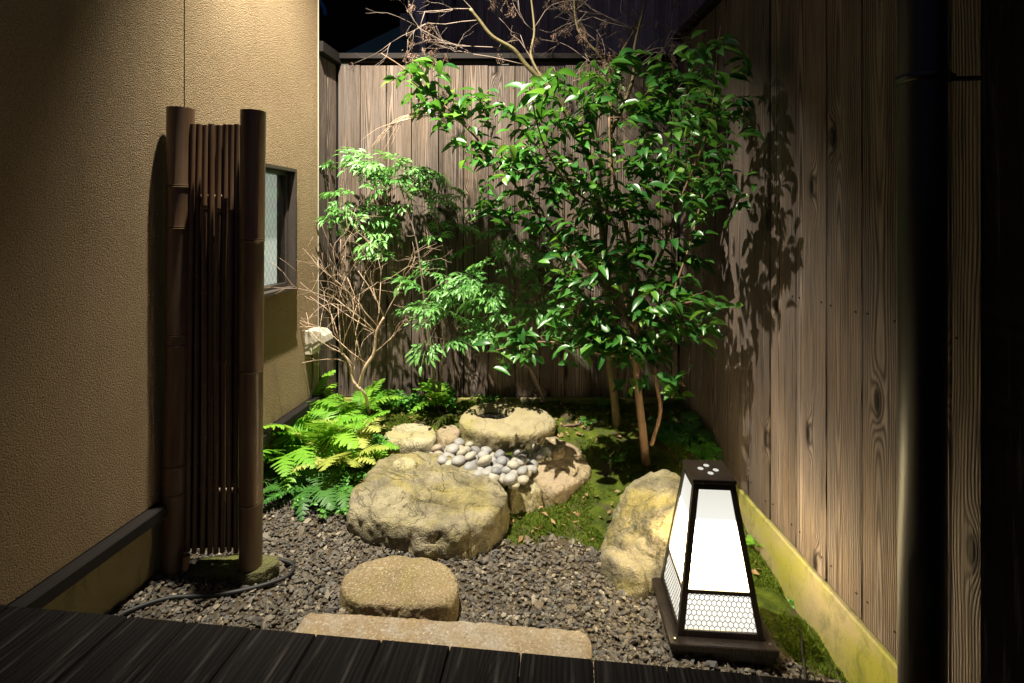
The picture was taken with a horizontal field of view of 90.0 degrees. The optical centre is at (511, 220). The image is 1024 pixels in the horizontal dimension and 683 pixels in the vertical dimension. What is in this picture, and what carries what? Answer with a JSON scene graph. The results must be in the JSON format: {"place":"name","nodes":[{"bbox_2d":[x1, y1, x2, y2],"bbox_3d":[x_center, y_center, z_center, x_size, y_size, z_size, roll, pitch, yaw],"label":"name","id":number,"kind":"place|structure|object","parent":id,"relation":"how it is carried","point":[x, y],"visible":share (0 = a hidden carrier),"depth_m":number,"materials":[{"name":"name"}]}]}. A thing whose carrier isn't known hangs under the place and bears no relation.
{"place":"outdoors","nodes":[
{"label":"outdoors","id":0,"kind":"place"},
{"bbox_2d":[319,0,327,16],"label":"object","id":1,"kind":"object","parent":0,"point":[322,5],"visible":0.96,"depth_m":4.75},
{"bbox_2d":[319,0,411,69],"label":"sky","id":2,"kind":"structure","parent":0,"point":[345,26],"depth_m":7.28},
{"bbox_2d":[107,354,848,682],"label":"ground","id":3,"kind":"structure","parent":0,"point":[771,602],"depth_m":2.24,"materials":[{"name":"gravel"}]},
{"bbox_2d":[0,0,324,613],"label":"house wall","id":4,"kind":"structure","parent":3,"relation":"on","point":[91,91],"depth_m":1.68,"materials":[{"name":"paint"}]},
{"bbox_2d":[264,163,297,296],"bbox_3d":[-1.256,0.043,2.512,0.148,0.647,0.542,0,0,6],"label":"window","id":5,"kind":"structure","parent":4,"relation":"in","point":[280,247],"depth_m":2.74,"materials":[{"name":"glass"}]},
{"bbox_2d":[305,327,332,399],"bbox_3d":[-1.118,0.903,2.967,0.121,0.553,0.110,0,0,6],"label":"socket box","id":6,"kind":"object","parent":4,"relation":"attached to","point":[313,344],"visible":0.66,"depth_m":2.92,"materials":[{"name":"beige plastic"}]},
{"bbox_2d":[186,553,279,586],"bbox_3d":[-1.033,1.335,1.914,0.326,0.116,0.132,0,0,0],"label":"base stone","id":7,"kind":"object","parent":3,"relation":"on","point":[218,569],"visible":0.45,"depth_m":1.88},
{"bbox_2d":[161,106,265,576],"bbox_3d":[-1.107,0.444,1.911,0.377,1.725,0.120,0,0,0],"label":"bamboo screen","id":8,"kind":"object","parent":7,"relation":"on","point":[212,485],"visible":1,"depth_m":1.89,"materials":[{"name":"wood"}]},
{"bbox_2d":[263,435,319,476],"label":"fern","id":9,"kind":"object","parent":3,"relation":"on","point":[278,451],"visible":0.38,"depth_m":2.48,"materials":[{"name":"green plant"}]},
{"bbox_2d":[269,408,325,447],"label":"fern","id":10,"kind":"object","parent":3,"relation":"on","point":[276,442],"visible":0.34,"depth_m":2.67,"materials":[{"name":"green plant"}]},
{"bbox_2d":[263,395,366,490],"bbox_3d":[-1.055,1.107,2.674,0.627,0.269,0.619,0,0,-25],"label":"fern","id":11,"kind":"object","parent":3,"relation":"on","point":[315,431],"visible":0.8,"depth_m":2.66,"materials":[{"name":"green plant"}]},
{"bbox_2d":[292,483,348,508],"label":"leafy plant","id":12,"kind":"object","parent":3,"relation":"on","point":[313,503],"visible":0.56,"depth_m":2.29,"materials":[{"name":"green plant"}]},
{"bbox_2d":[289,468,363,517],"bbox_3d":[-0.841,1.258,2.418,0.376,0.107,0.322,0,0,0],"label":"fern","id":13,"kind":"object","parent":3,"relation":"on","point":[311,474],"visible":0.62,"depth_m":2.41,"materials":[{"name":"green plant"}]},
{"bbox_2d":[309,370,343,408],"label":"fern","id":14,"kind":"object","parent":3,"relation":"on","point":[330,403],"visible":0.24,"depth_m":3.06,"materials":[{"name":"green plant"}]},
{"bbox_2d":[318,41,340,394],"bbox_3d":[-1.173,0.031,3.216,0.100,2.229,0.261,0,0,6],"label":"wooden fence","id":15,"kind":"object","parent":3,"relation":"on","point":[329,59],"visible":0.54,"depth_m":3.21,"materials":[{"name":"brown wood"}]},
{"bbox_2d":[317,497,348,518],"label":"leafy plant","id":16,"kind":"object","parent":3,"relation":"on","point":[322,511],"visible":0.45,"depth_m":2.25,"materials":[{"name":"green plant"}]},
{"bbox_2d":[291,424,388,471],"bbox_3d":[-0.847,1.177,2.586,0.449,0.141,0.498,0,0,-12],"label":"fern","id":17,"kind":"object","parent":3,"relation":"on","point":[337,458],"visible":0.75,"depth_m":2.56,"materials":[{"name":"green plant"}]},
{"bbox_2d":[312,410,389,457],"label":"fern","id":18,"kind":"object","parent":3,"relation":"on","point":[363,428],"visible":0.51,"depth_m":2.72,"materials":[{"name":"green plant"}]},
{"bbox_2d":[265,194,443,414],"bbox_3d":[-0.993,0.514,2.842,1.203,1.326,0.706,0,0,-20],"label":"bare shrub","id":19,"kind":"object","parent":3,"relation":"on","point":[358,385],"visible":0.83,"depth_m":2.87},
{"bbox_2d":[337,458,375,482],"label":"leafy plant","id":20,"kind":"object","parent":3,"relation":"on","point":[351,476],"visible":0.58,"depth_m":2.49,"materials":[{"name":"green plant"}]},
{"bbox_2d":[316,378,401,422],"bbox_3d":[-0.913,1.099,3.065,0.505,0.196,0.480,0,0,0],"label":"fern","id":21,"kind":"object","parent":3,"relation":"on","point":[357,402],"visible":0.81,"depth_m":3.08,"materials":[{"name":"green plant"}]},
{"bbox_2d":[339,436,398,468],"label":"fern","id":22,"kind":"object","parent":3,"relation":"on","point":[377,453],"visible":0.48,"depth_m":2.63,"materials":[{"name":"green plant"}]},
{"bbox_2d":[363,381,386,393],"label":"leafy plant","id":23,"kind":"object","parent":3,"relation":"on","point":[381,389],"visible":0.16,"depth_m":3.28,"materials":[{"name":"green plant"}]},
{"bbox_2d":[366,433,390,446],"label":"leafy plant","id":24,"kind":"object","parent":3,"relation":"on","point":[378,440],"visible":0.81,"depth_m":2.72,"materials":[{"name":"green plant"}]},
{"bbox_2d":[370,387,406,410],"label":"leafy plant","id":25,"kind":"object","parent":3,"relation":"on","point":[392,402],"visible":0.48,"depth_m":3.17,"materials":[{"name":"green plant"}]},
{"bbox_2d":[339,555,458,621],"bbox_3d":[-0.406,1.376,1.859,0.451,0.170,0.296,0,0,0],"label":"stepping stone","id":26,"kind":"object","parent":3,"relation":"on","point":[399,586],"visible":0.74,"depth_m":1.80,"materials":[{"name":"beige stone"}]},
{"bbox_2d":[315,147,488,409],"bbox_3d":[-0.726,0.359,3.085,1.153,1.622,0.531,0,0,0],"label":"nandina shrub","id":27,"kind":"object","parent":3,"relation":"on","point":[386,179],"visible":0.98,"depth_m":3.08,"materials":[{"name":"green plant"}]},
{"bbox_2d":[392,457,417,472],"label":"edge stone","id":28,"kind":"object","parent":3,"relation":"on","point":[405,464],"visible":0.22,"depth_m":2.46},
{"bbox_2d":[383,423,436,453],"bbox_3d":[-0.556,1.284,2.813,0.298,0.268,0.285,0,0,0],"label":"round stone","id":29,"kind":"object","parent":3,"relation":"on","point":[405,438],"visible":0.44,"depth_m":2.73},
{"bbox_2d":[399,392,430,410],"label":"leafy plant","id":30,"kind":"object","parent":3,"relation":"on","point":[414,402],"visible":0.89,"depth_m":3.15,"materials":[{"name":"green plant"}]},
{"bbox_2d":[0,605,836,682],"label":"wooden deck","id":31,"kind":"structure","parent":3,"relation":"on","point":[37,645],"depth_m":1.18,"materials":[{"name":"brown wood"}]},
{"bbox_2d":[346,451,509,561],"bbox_3d":[-0.371,1.337,2.365,0.723,0.320,0.591,0,0,0],"label":"boulder","id":32,"kind":"object","parent":3,"relation":"on","point":[430,507],"visible":0.79,"depth_m":2.20,"materials":[{"name":"stone"}]},
{"bbox_2d":[437,455,447,464],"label":"pebble","id":33,"kind":"object","parent":32,"relation":"on","point":[442,459],"visible":0.99,"depth_m":2.53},
{"bbox_2d":[451,455,465,465],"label":"pebble","id":34,"kind":"object","parent":32,"relation":"on","point":[458,460],"visible":1,"depth_m":2.51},
{"bbox_2d":[463,461,476,470],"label":"pebble","id":35,"kind":"object","parent":32,"relation":"on","point":[469,466],"visible":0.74,"depth_m":2.49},
{"bbox_2d":[474,469,481,475],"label":"pebble","id":36,"kind":"object","parent":32,"relation":"on","point":[477,472],"visible":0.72,"depth_m":2.45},
{"bbox_2d":[481,468,490,475],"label":"pebble","id":37,"kind":"object","parent":32,"relation":"on","point":[486,472],"visible":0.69,"depth_m":2.44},
{"bbox_2d":[489,473,499,480],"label":"pebble","id":38,"kind":"object","parent":32,"relation":"on","point":[496,477],"visible":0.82,"depth_m":2.41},
{"bbox_2d":[491,466,501,474],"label":"pebble","id":39,"kind":"object","parent":38,"relation":"on","point":[496,470],"visible":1,"depth_m":2.43,"materials":[{"name":"stone"}]},
{"label":"pebble","id":40,"kind":"object","parent":32,"relation":"on","visible":0},
{"bbox_2d":[492,463,503,468],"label":"pebble","id":41,"kind":"object","parent":40,"relation":"on","point":[498,465],"visible":0.48,"depth_m":2.51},
{"bbox_2d":[496,456,506,465],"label":"pebble","id":42,"kind":"object","parent":41,"relation":"on","point":[501,460],"visible":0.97,"depth_m":2.53,"materials":[{"name":"stone"}]},
{"bbox_2d":[409,378,452,413],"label":"fern","id":43,"kind":"object","parent":3,"relation":"on","point":[437,397],"visible":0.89,"depth_m":3.12,"materials":[{"name":"green plant"}]},
{"bbox_2d":[295,613,591,673],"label":"stone slab","id":44,"kind":"structure","parent":3,"relation":"on","point":[534,640],"depth_m":1.53,"materials":[{"name":"stone"}]},
{"bbox_2d":[436,425,460,448],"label":"wedge stone","id":45,"kind":"object","parent":3,"relation":"on","point":[446,435],"visible":0.24,"depth_m":2.80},
{"bbox_2d":[441,383,456,412],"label":"leafy plant","id":46,"kind":"object","parent":3,"relation":"on","point":[451,401],"visible":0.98,"depth_m":3.12,"materials":[{"name":"green plant"}]},
{"bbox_2d":[443,452,454,457],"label":"pebble","id":47,"kind":"object","parent":3,"relation":"on","point":[449,454],"visible":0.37,"depth_m":2.62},
{"bbox_2d":[446,443,459,453],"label":"pebble","id":48,"kind":"object","parent":3,"relation":"on","point":[453,448],"visible":0.88,"depth_m":2.64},
{"bbox_2d":[471,446,480,454],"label":"pebble","id":49,"kind":"object","parent":3,"relation":"on","point":[476,449],"visible":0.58,"depth_m":2.68,"materials":[{"name":"stone"}]},
{"bbox_2d":[470,394,499,402],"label":"leafy plant","id":50,"kind":"object","parent":3,"relation":"on","point":[484,398],"visible":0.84,"depth_m":3.29,"materials":[{"name":"green plant"}]},
{"bbox_2d":[384,227,622,402],"bbox_3d":[-0.056,0.588,3.024,1.375,1.169,0.621,0,0,0],"label":"nandina shrub","id":51,"kind":"object","parent":3,"relation":"on","point":[479,295],"visible":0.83,"depth_m":2.96,"materials":[{"name":"green plant"}]},
{"bbox_2d":[459,401,555,452],"bbox_3d":[-0.026,1.219,2.909,0.549,0.242,0.452,0,0,0],"label":"water basin","id":52,"kind":"object","parent":3,"relation":"on","point":[505,426],"visible":0.57,"depth_m":2.81,"materials":[{"name":"stone"}]},
{"bbox_2d":[344,395,677,404],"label":"concrete kerb","id":53,"kind":"structure","parent":3,"relation":"on","point":[583,400],"depth_m":3.31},
{"bbox_2d":[336,53,678,396],"bbox_3d":[-0.037,0.031,3.352,2.235,2.229,0.100,0,0,0],"label":"wooden fence","id":54,"kind":"object","parent":53,"relation":"on","point":[366,104],"visible":0.56,"depth_m":3.33,"materials":[{"name":"brown wood"}]},
{"bbox_2d":[274,401,760,574],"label":"leaf litter","id":55,"kind":"object","parent":3,"relation":"on","point":[754,571],"visible":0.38,"depth_m":2.84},
{"bbox_2d":[507,480,542,513],"bbox_3d":[0.058,1.350,2.445,0.188,0.191,0.164,0,0,0],"label":"corner stone","id":56,"kind":"object","parent":3,"relation":"on","point":[526,497],"visible":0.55,"depth_m":2.38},
{"bbox_2d":[502,466,510,473],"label":"pebble","id":57,"kind":"object","parent":56,"relation":"on","point":[506,469],"visible":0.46,"depth_m":2.46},
{"bbox_2d":[507,460,519,469],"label":"pebble","id":58,"kind":"object","parent":57,"relation":"on","point":[513,465],"visible":0.96,"depth_m":2.47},
{"bbox_2d":[507,481,519,489],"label":"pebble","id":59,"kind":"object","parent":56,"relation":"on","point":[515,485],"visible":0.77,"depth_m":2.34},
{"bbox_2d":[503,472,516,484],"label":"pebble","id":60,"kind":"object","parent":59,"relation":"on","point":[509,478],"visible":1,"depth_m":2.34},
{"bbox_2d":[518,475,528,484],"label":"pebble","id":61,"kind":"object","parent":56,"relation":"on","point":[523,479],"visible":0.95,"depth_m":2.38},
{"bbox_2d":[526,468,531,476],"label":"pebble","id":62,"kind":"object","parent":56,"relation":"on","point":[529,473],"visible":0.38,"depth_m":2.44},
{"bbox_2d":[517,466,527,475],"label":"pebble","id":63,"kind":"object","parent":62,"relation":"on","point":[522,470],"visible":1,"depth_m":2.42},
{"bbox_2d":[522,451,529,457],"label":"pebble","id":64,"kind":"object","parent":3,"relation":"on","point":[526,454],"visible":0.37,"depth_m":2.62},
{"bbox_2d":[512,448,522,456],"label":"pebble","id":65,"kind":"object","parent":64,"relation":"on","point":[516,452],"visible":0.95,"depth_m":2.61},
{"bbox_2d":[350,0,710,427],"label":"bare tree","id":66,"kind":"object","parent":3,"relation":"on","point":[603,234],"visible":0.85,"depth_m":2.87,"materials":[{"name":"brown plant"}]},
{"bbox_2d":[528,449,535,455],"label":"pebble","id":67,"kind":"object","parent":3,"relation":"on","point":[532,452],"visible":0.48,"depth_m":2.65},
{"bbox_2d":[543,436,564,459],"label":"jagged stone","id":68,"kind":"object","parent":3,"relation":"on","point":[558,451],"visible":0.23,"depth_m":2.64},
{"bbox_2d":[271,397,847,682],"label":"moss","id":69,"kind":"object","parent":3,"relation":"on","point":[594,412],"visible":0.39,"depth_m":2.40,"materials":[{"name":"plant"}]},
{"bbox_2d":[414,0,705,353],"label":"neighbour house","id":70,"kind":"structure","parent":3,"relation":"on","point":[497,27],"depth_m":4.48,"materials":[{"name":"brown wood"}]},
{"bbox_2d":[345,26,409,52],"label":"shed roof","id":71,"kind":"structure","parent":70,"relation":"attached to","point":[381,42],"depth_m":4.57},
{"bbox_2d":[400,13,410,39],"bbox_3d":[-0.917,-1.665,4.398,0.074,0.200,0.104,0,0,0],"label":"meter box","id":72,"kind":"object","parent":70,"relation":"attached to","point":[404,26],"visible":0.98,"depth_m":4.35,"materials":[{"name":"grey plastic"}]},
{"bbox_2d":[407,0,418,52],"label":"drain pipe","id":73,"kind":"object","parent":70,"relation":"attached to","point":[415,39],"visible":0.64,"depth_m":4.41,"materials":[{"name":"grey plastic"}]},
{"bbox_2d":[529,440,590,504],"bbox_3d":[0.234,1.320,2.591,0.348,0.297,0.278,0,0,-35],"label":"wide rock","id":74,"kind":"object","parent":3,"relation":"on","point":[564,478],"visible":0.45,"depth_m":2.51,"materials":[{"name":"brown stone"}]},
{"bbox_2d":[527,464,537,472],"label":"pebble","id":75,"kind":"object","parent":74,"relation":"on","point":[533,468],"visible":0.81,"depth_m":2.50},
{"bbox_2d":[528,459,538,467],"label":"pebble","id":76,"kind":"object","parent":74,"relation":"on","point":[533,462],"visible":0.61,"depth_m":2.54,"materials":[{"name":"stone"}]},
{"bbox_2d":[540,445,551,455],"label":"pebble","id":77,"kind":"object","parent":74,"relation":"on","point":[546,449],"visible":0.77,"depth_m":2.62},
{"bbox_2d":[380,25,766,466],"bbox_3d":[0.166,0.190,2.468,1.814,2.252,1.042,0,0,0],"label":"camellia tree","id":78,"kind":"object","parent":3,"relation":"on","point":[636,347],"visible":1,"depth_m":2.57,"materials":[{"name":"green plant"}]},
{"bbox_2d":[560,421,606,426],"bbox_3d":[0.414,1.171,2.946,0.294,0.025,0.031,0,0,-4],"label":"root","id":79,"kind":"object","parent":3,"relation":"on","point":[575,424],"visible":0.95,"depth_m":2.93,"materials":[{"name":"brown wood"}]},
{"bbox_2d":[579,416,597,425],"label":"leafy plant","id":80,"kind":"object","parent":3,"relation":"on","point":[583,420],"visible":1,"depth_m":2.96,"materials":[{"name":"green plant"}]},
{"bbox_2d":[600,449,626,463],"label":"leafy plant","id":81,"kind":"object","parent":3,"relation":"on","point":[616,460],"visible":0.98,"depth_m":2.64,"materials":[{"name":"green plant"}]},
{"bbox_2d":[601,545,648,600],"bbox_3d":[0.446,1.447,2.053,0.158,0.206,0.246,0,0,-25],"label":"rock","id":82,"kind":"object","parent":3,"relation":"on","point":[622,570],"visible":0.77,"depth_m":2.00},
{"bbox_2d":[601,469,680,595],"bbox_3d":[0.610,1.357,2.226,0.627,0.414,0.451,0,0,-27],"label":"rock","id":83,"kind":"object","parent":3,"relation":"on","point":[639,527],"visible":0.45,"depth_m":2.17,"materials":[{"name":"stone"}]},
{"bbox_2d":[647,410,692,446],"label":"leafy plant","id":84,"kind":"object","parent":3,"relation":"on","point":[663,433],"visible":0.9,"depth_m":2.79,"materials":[{"name":"green plant"}]},
{"bbox_2d":[660,411,714,443],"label":"fern","id":85,"kind":"object","parent":3,"relation":"on","point":[695,428],"visible":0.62,"depth_m":2.87,"materials":[{"name":"green plant"}]},
{"bbox_2d":[676,433,723,460],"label":"fern","id":86,"kind":"object","parent":3,"relation":"on","point":[700,443],"visible":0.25,"depth_m":2.73,"materials":[{"name":"green plant"}]},
{"bbox_2d":[685,437,720,460],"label":"leafy plant","id":87,"kind":"object","parent":3,"relation":"on","point":[696,448],"visible":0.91,"depth_m":2.66,"materials":[{"name":"green plant"}]},
{"bbox_2d":[745,535,763,546],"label":"fern","id":88,"kind":"object","parent":3,"relation":"on","point":[751,540],"visible":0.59,"depth_m":2.28,"materials":[{"name":"green plant"}]},
{"bbox_2d":[788,626,806,679],"bbox_3d":[0.979,1.478,1.737,0.183,0.024,0.239,0,0,-14],"label":"power cable","id":89,"kind":"object","parent":3,"relation":"on","point":[803,660],"visible":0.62,"depth_m":1.74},
{"bbox_2d":[735,484,896,682],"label":"concrete kerb","id":90,"kind":"structure","parent":3,"relation":"on","point":[855,647],"depth_m":1.81,"materials":[{"name":"concrete"}]},
{"bbox_2d":[673,0,979,682],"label":"wooden fence","id":91,"kind":"object","parent":90,"relation":"on","point":[792,389],"visible":0.74,"depth_m":1.79,"materials":[{"name":"brown wood"}]},
{"bbox_2d":[895,0,979,682],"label":"downpipe","id":92,"kind":"object","parent":3,"relation":"on","point":[925,76],"visible":0.94,"depth_m":1.15,"materials":[{"name":"brown plastic"}]},
{"bbox_2d":[980,0,1023,682],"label":"house pillar","id":93,"kind":"structure","parent":3,"relation":"on","point":[1001,341],"depth_m":1.06,"materials":[{"name":"brown wood"}]},
{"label":"pebble","id":94,"kind":"object","parent":3,"relation":"on","visible":0},
{"bbox_2d":[477,455,491,466],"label":"pebble","id":95,"kind":"object","parent":94,"relation":"on","point":[484,460],"visible":1,"depth_m":2.50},
{"label":"pebble","id":96,"kind":"object","parent":3,"relation":"on","visible":0},
{"bbox_2d":[477,451,488,457],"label":"pebble","id":97,"kind":"object","parent":96,"relation":"on","point":[481,454],"visible":0.66,"depth_m":2.59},
{"label":"pebble","id":98,"kind":"object","parent":3,"relation":"on","visible":0},
{"bbox_2d":[465,452,475,461],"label":"pebble","id":99,"kind":"object","parent":98,"relation":"on","point":[469,456],"visible":0.91,"depth_m":2.57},
{"label":"pebble","id":100,"kind":"object","parent":3,"relation":"on","visible":0},
{"bbox_2d":[454,438,464,445],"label":"pebble","id":101,"kind":"object","parent":100,"relation":"on","point":[459,441],"visible":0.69,"depth_m":2.73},
{"label":"pebble","id":102,"kind":"object","parent":3,"relation":"on","visible":0},
{"bbox_2d":[480,446,491,453],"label":"pebble","id":103,"kind":"object","parent":102,"relation":"on","point":[487,449],"visible":0.71,"depth_m":2.64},
{"bbox_2d":[112,478,847,682],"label":"gravel","id":104,"kind":"structure","parent":0,"point":[318,589],"depth_m":1.88,"materials":[{"name":"gravel"}]},
{"bbox_2d":[117,557,295,615],"bbox_3d":[-1.051,1.301,1.790,0.561,0.054,0.135,0,0,-41],"label":"hose","id":105,"kind":"object","parent":104,"relation":"on","point":[205,595],"visible":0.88,"depth_m":1.78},
{"bbox_2d":[263,479,293,500],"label":"leafy plant","id":106,"kind":"object","parent":104,"relation":"on","point":[276,481],"visible":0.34,"depth_m":2.38,"materials":[{"name":"green plant"}]},
{"bbox_2d":[263,463,351,520],"bbox_3d":[-0.978,1.249,2.406,0.392,0.103,0.385,0,0,0],"label":"fern","id":107,"kind":"object","parent":104,"relation":"on","point":[322,489],"visible":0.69,"depth_m":2.35,"materials":[{"name":"green plant"}]},
{"bbox_2d":[652,460,778,670],"bbox_3d":[0.711,1.200,1.855,0.350,0.600,0.350,0,0,5],"label":"floor lantern","id":108,"kind":"object","parent":104,"relation":"on","point":[704,592],"visible":1,"depth_m":1.75,"materials":[{"name":"dark wood"},{"name":"white paper"}]},
{"bbox_2d":[516,454,527,465],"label":"pebble","id":109,"kind":"object","parent":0,"point":[521,459],"visible":0.81,"depth_m":2.53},
{"bbox_2d":[534,451,545,459],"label":"pebble","id":110,"kind":"object","parent":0,"point":[539,455],"visible":1,"depth_m":2.56,"materials":[{"name":"stone"}]},
{"label":"pebble","id":111,"kind":"object","parent":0,"visible":0},
{"bbox_2d":[465,441,473,447],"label":"pebble","id":112,"kind":"object","parent":111,"relation":"on","point":[469,443],"visible":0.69,"depth_m":2.71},
{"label":"pebble","id":113,"kind":"object","parent":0,"visible":0},
{"bbox_2d":[532,443,540,451],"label":"pebble","id":114,"kind":"object","parent":113,"relation":"on","point":[536,447],"visible":0.71,"depth_m":2.67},
{"label":"pebble","id":115,"kind":"object","parent":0,"visible":0},
{"bbox_2d":[494,449,505,458],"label":"pebble","id":116,"kind":"object","parent":115,"relation":"on","point":[499,452],"visible":0.8,"depth_m":2.60,"materials":[{"name":"stone"}]},
{"label":"pebble","id":117,"kind":"object","parent":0,"visible":0},
{"bbox_2d":[431,444,442,451],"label":"pebble","id":118,"kind":"object","parent":117,"relation":"on","point":[436,447],"visible":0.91,"depth_m":2.67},
{"label":"pebble","id":119,"kind":"object","parent":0,"visible":0},
{"bbox_2d":[456,448,466,455],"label":"pebble","id":120,"kind":"object","parent":119,"relation":"on","point":[463,451],"visible":0.75,"depth_m":2.61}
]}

